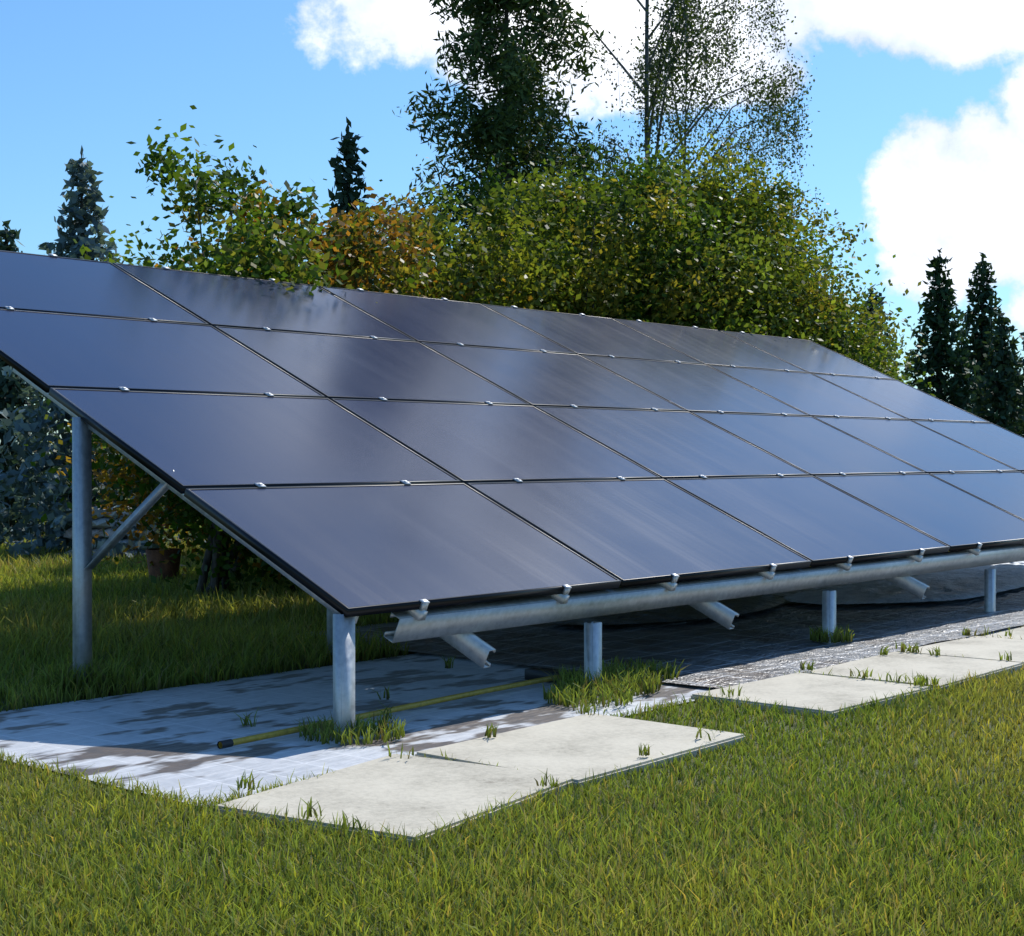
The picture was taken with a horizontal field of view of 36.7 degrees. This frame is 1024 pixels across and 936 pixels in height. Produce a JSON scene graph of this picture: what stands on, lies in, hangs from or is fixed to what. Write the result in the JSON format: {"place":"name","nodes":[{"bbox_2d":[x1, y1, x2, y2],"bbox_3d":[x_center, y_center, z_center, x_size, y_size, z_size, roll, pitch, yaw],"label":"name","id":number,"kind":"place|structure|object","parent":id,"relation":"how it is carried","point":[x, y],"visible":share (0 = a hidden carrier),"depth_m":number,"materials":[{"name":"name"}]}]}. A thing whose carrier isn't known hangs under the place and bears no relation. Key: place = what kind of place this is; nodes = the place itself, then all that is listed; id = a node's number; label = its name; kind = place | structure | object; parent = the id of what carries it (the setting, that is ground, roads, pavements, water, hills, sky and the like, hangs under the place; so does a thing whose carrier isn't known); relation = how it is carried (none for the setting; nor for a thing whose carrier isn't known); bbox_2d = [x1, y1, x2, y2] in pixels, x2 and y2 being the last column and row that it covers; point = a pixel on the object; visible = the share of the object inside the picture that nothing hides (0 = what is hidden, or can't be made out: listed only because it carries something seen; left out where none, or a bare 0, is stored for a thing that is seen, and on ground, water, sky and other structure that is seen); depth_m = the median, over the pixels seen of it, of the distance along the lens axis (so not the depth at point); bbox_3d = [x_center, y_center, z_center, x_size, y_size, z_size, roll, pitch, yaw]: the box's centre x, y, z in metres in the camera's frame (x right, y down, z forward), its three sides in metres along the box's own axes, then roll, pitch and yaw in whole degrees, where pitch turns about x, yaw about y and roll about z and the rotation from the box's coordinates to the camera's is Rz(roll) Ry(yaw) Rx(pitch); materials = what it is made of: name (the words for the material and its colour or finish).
{"place":"outdoors","nodes":[
{"label":"outdoors","id":0,"kind":"place"},
{"bbox_2d":[0,460,1023,935],"bbox_3d":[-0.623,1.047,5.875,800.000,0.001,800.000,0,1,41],"label":"ground","id":1,"kind":"structure","parent":0,"point":[676,770],"depth_m":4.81,"materials":[{"name":"green plant"}]},
{"bbox_2d":[63,504,152,558],"bbox_3d":[-4.146,0.680,16.093,0.993,0.605,0.470,0,0,2],"label":"bush","id":2,"kind":"object","parent":1,"relation":"on","point":[98,523],"visible":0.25,"depth_m":15.92,"materials":[{"name":"green plant"}]},
{"bbox_2d":[145,533,180,580],"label":"plant pot","id":3,"kind":"object","parent":1,"relation":"on","point":[154,556],"visible":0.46,"depth_m":12.96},
{"bbox_2d":[2,0,1003,596],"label":"wood","id":4,"kind":"object","parent":1,"relation":"on","point":[210,558],"visible":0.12,"depth_m":15.18,"materials":[{"name":"brown plant"}]},
{"bbox_2d":[22,0,934,602],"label":"leaves","id":5,"kind":"object","parent":4,"relation":"attached to","point":[714,268],"visible":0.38,"depth_m":16.05,"materials":[{"name":"green plant"}]},
{"bbox_2d":[0,0,1023,560],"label":"trees","id":6,"kind":"object","parent":4,"relation":"attached to","point":[32,492],"visible":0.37,"depth_m":19.64,"materials":[{"name":"green plant"}]},
{"bbox_2d":[0,625,1023,806],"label":"paving","id":7,"kind":"structure","parent":1,"relation":"on","point":[167,738],"depth_m":6.32,"materials":[{"name":"grey concrete"}]},
{"bbox_2d":[218,675,558,747],"bbox_3d":[-0.423,1.002,6.500,0.037,0.036,2.113,0,1,38],"label":"broom pole","id":8,"kind":"object","parent":7,"relation":"on","point":[266,735],"visible":0.76,"depth_m":6.51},
{"bbox_2d":[217,668,604,748],"bbox_3d":[-0.413,1.001,6.580,0.403,0.050,2.255,0,1,41],"label":"dark broom head","id":9,"kind":"object","parent":7,"relation":"on","point":[533,673],"visible":0.21,"depth_m":7.38},
{"bbox_2d":[28,623,1012,831],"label":"weeds","id":10,"kind":"object","parent":7,"relation":"on","point":[622,684],"visible":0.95,"depth_m":6.90,"materials":[{"name":"green plant"}]},
{"bbox_2d":[298,561,1023,687],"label":"gravel ground","id":11,"kind":"structure","parent":7,"relation":"on","point":[772,642],"depth_m":8.99,"materials":[{"name":"grey gravel"}]},
{"bbox_2d":[552,574,1023,624],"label":"tarp pile","id":12,"kind":"object","parent":11,"relation":"on","point":[949,587],"depth_m":11.00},
{"bbox_2d":[910,561,1023,580],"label":"white tarp pile","id":13,"kind":"object","parent":11,"relation":"on","point":[1012,570],"visible":0.41,"depth_m":13.25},
{"bbox_2d":[12,368,1023,737],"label":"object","id":14,"kind":"object","parent":1,"relation":"on","point":[456,626],"visible":0.22,"depth_m":7.06,"materials":[{"name":"silver metal"}]},
{"bbox_2d":[0,250,1023,616],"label":"panel frames","id":15,"kind":"structure","parent":14,"relation":"on","point":[236,528],"depth_m":8.46,"materials":[{"name":"metal"}]},
{"bbox_2d":[4,253,1001,609],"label":"clamps","id":16,"kind":"object","parent":15,"relation":"attached to","point":[566,587],"visible":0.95,"depth_m":8.85,"materials":[{"name":"silver metal"}]},
{"bbox_2d":[0,251,1023,606],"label":"glass panel","id":17,"kind":"object","parent":15,"relation":"in","point":[364,545],"visible":0.99,"depth_m":9.03,"materials":[{"name":"blue glass"}]},
{"bbox_2d":[213,627,1023,846],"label":"paving slabs","id":18,"kind":"structure","parent":1,"relation":"on","point":[419,789],"depth_m":5.49,"materials":[{"name":"concrete"}]},
{"bbox_2d":[484,0,821,248],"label":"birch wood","id":19,"kind":"object","parent":1,"relation":"on","point":[647,47],"visible":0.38,"depth_m":22.02,"materials":[{"name":"grey plant"}]},
{"bbox_2d":[0,0,1023,454],"label":"sky","id":20,"kind":"structure","parent":0,"point":[917,132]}
]}

